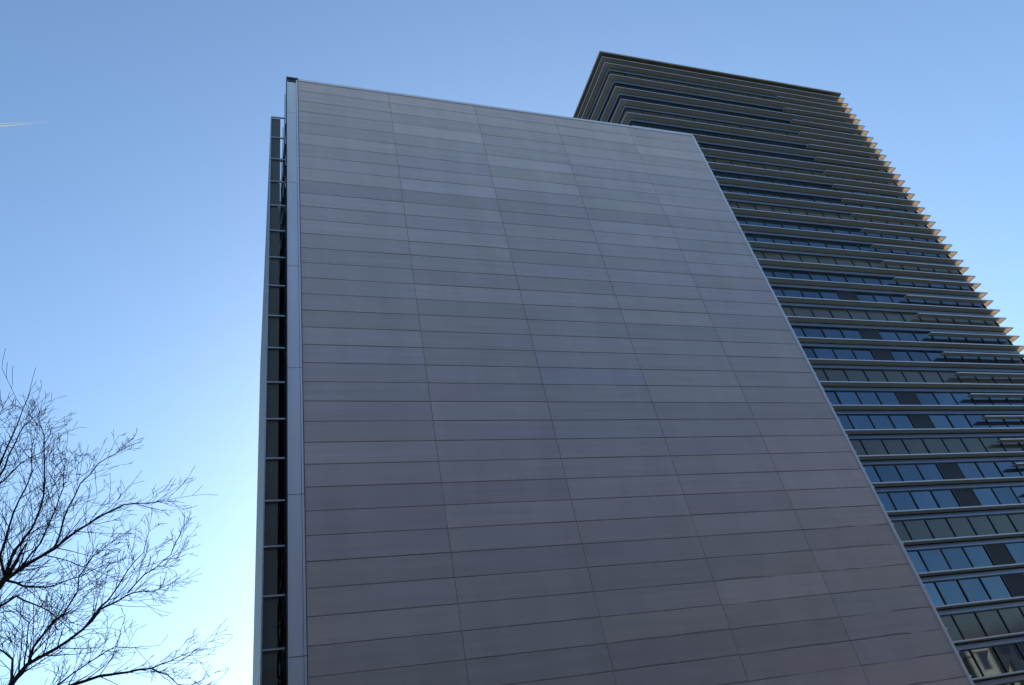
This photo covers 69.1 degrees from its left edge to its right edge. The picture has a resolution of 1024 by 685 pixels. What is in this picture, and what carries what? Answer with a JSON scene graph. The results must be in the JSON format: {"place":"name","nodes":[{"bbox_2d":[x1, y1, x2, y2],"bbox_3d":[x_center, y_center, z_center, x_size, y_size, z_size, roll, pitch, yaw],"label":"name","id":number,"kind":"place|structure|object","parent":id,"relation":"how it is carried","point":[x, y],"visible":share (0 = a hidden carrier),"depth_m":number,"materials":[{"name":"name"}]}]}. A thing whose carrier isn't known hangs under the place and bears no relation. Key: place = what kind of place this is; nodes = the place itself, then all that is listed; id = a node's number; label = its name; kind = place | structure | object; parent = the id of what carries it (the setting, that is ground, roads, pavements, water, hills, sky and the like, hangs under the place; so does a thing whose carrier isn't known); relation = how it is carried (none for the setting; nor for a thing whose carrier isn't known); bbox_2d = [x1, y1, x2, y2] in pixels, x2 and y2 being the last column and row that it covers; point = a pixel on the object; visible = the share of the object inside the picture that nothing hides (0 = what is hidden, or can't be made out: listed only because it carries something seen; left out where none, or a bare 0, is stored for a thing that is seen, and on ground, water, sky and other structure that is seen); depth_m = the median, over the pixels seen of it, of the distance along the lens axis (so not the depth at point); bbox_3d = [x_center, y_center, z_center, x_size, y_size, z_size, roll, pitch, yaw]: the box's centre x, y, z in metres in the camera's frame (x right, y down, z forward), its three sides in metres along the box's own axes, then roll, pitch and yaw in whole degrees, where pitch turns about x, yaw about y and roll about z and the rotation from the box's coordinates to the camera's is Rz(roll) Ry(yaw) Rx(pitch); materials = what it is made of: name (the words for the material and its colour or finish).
{"place":"outdoors","nodes":[
{"label":"outdoors","id":0,"kind":"place"},
{"bbox_2d":[0,348,231,684],"bbox_3d":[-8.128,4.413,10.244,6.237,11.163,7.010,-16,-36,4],"label":"bare tree","id":1,"kind":"object","parent":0,"point":[8,573],"visible":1,"depth_m":12.45,"materials":[{"name":"brown plant"}]},
{"bbox_2d":[0,0,1023,684],"label":"sky","id":2,"kind":"structure","parent":0,"point":[135,134],"materials":[{"name":"blue"}]},
{"bbox_2d":[252,76,974,684],"bbox_3d":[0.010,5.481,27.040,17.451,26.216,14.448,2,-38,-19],"label":"clad building","id":3,"kind":"structure","parent":0,"point":[544,400],"depth_m":20.50,"materials":[{"name":"concrete"}]},
{"bbox_2d":[573,51,1023,684],"bbox_3d":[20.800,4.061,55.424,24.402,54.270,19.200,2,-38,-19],"label":"office tower","id":4,"kind":"structure","parent":0,"point":[915,357],"depth_m":49.34,"materials":[{"name":"grey metal"}]},
{"bbox_2d":[587,68,776,116],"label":"ribbon window","id":5,"kind":"structure","parent":4,"relation":"in","point":[608,68],"depth_m":62.06,"materials":[{"name":"black glass"}]},
{"bbox_2d":[596,81,852,123],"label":"ribbon window","id":6,"kind":"structure","parent":4,"relation":"in","point":[615,83],"depth_m":60.85,"materials":[{"name":"black glass"}]},
{"bbox_2d":[606,93,861,135],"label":"ribbon window","id":7,"kind":"structure","parent":4,"relation":"in","point":[620,95],"depth_m":59.89,"materials":[{"name":"black glass"}]},
{"bbox_2d":[627,118,882,165],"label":"ribbon window","id":8,"kind":"structure","parent":4,"relation":"in","point":[635,122],"depth_m":58.46,"materials":[{"name":"black glass"}]},
{"bbox_2d":[696,140,892,178],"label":"ribbon window","id":9,"kind":"structure","parent":4,"relation":"in","point":[702,144],"depth_m":58.49,"materials":[{"name":"black glass"}]},
{"bbox_2d":[710,168,911,205],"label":"ribbon window","id":10,"kind":"structure","parent":4,"relation":"in","point":[717,172],"depth_m":56.59,"materials":[{"name":"black glass"}]},
{"bbox_2d":[718,183,921,219],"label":"ribbon window","id":11,"kind":"structure","parent":4,"relation":"in","point":[731,188],"depth_m":55.69,"materials":[{"name":"black glass"}]},
{"bbox_2d":[734,214,942,248],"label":"ribbon window","id":12,"kind":"structure","parent":4,"relation":"in","point":[742,219],"depth_m":53.84,"materials":[{"name":"blue glass"}]},
{"bbox_2d":[742,230,954,264],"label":"ribbon window","id":13,"kind":"structure","parent":4,"relation":"in","point":[750,235],"depth_m":52.90,"materials":[{"name":"blue glass"}]},
{"bbox_2d":[760,265,976,296],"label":"ribbon window","id":14,"kind":"structure","parent":4,"relation":"in","point":[769,271],"depth_m":51.05,"materials":[{"name":"blue glass"}]},
{"bbox_2d":[769,283,986,313],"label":"ribbon window","id":15,"kind":"structure","parent":4,"relation":"in","point":[786,290],"depth_m":50.27,"materials":[{"name":"blue glass"}]},
{"bbox_2d":[789,322,1016,350],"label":"ribbon window","id":16,"kind":"structure","parent":4,"relation":"in","point":[801,329],"depth_m":48.40,"materials":[{"name":"blue glass"}]},
{"bbox_2d":[800,343,1023,369],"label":"ribbon window","id":17,"kind":"structure","parent":4,"relation":"in","point":[812,350],"depth_m":47.46,"materials":[{"name":"blue glass"}]},
{"bbox_2d":[824,387,1023,410],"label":"ribbon window","id":18,"kind":"structure","parent":4,"relation":"in","point":[836,395],"depth_m":45.34,"materials":[{"name":"blue glass"}]},
{"bbox_2d":[834,410,1023,434],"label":"ribbon window","id":19,"kind":"structure","parent":4,"relation":"in","point":[957,418],"depth_m":44.23,"materials":[{"name":"blue glass"}]},
{"bbox_2d":[860,456,1023,487],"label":"ribbon window","id":20,"kind":"structure","parent":4,"relation":"in","point":[980,467],"depth_m":41.77,"materials":[{"name":"blue glass"}]},
{"bbox_2d":[874,481,1023,515],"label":"ribbon window","id":21,"kind":"structure","parent":4,"relation":"in","point":[998,493],"depth_m":40.58,"materials":[{"name":"blue glass"}]},
{"bbox_2d":[904,537,1023,576],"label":"ribbon window","id":22,"kind":"structure","parent":4,"relation":"in","point":[962,554],"depth_m":38.28,"materials":[{"name":"blue glass"}]},
{"bbox_2d":[920,567,1023,609],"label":"ribbon window","id":23,"kind":"structure","parent":4,"relation":"in","point":[947,589],"depth_m":37.18,"materials":[{"name":"blue glass"}]},
{"bbox_2d":[955,635,1023,680],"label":"ribbon window","id":24,"kind":"structure","parent":4,"relation":"in","point":[1002,655],"depth_m":34.99,"materials":[{"name":"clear glass"}]},
{"bbox_2d":[973,673,1023,684],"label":"ribbon window","id":25,"kind":"structure","parent":4,"relation":"in","point":[1018,679],"depth_m":34.31,"materials":[{"name":"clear glass"}]}
]}

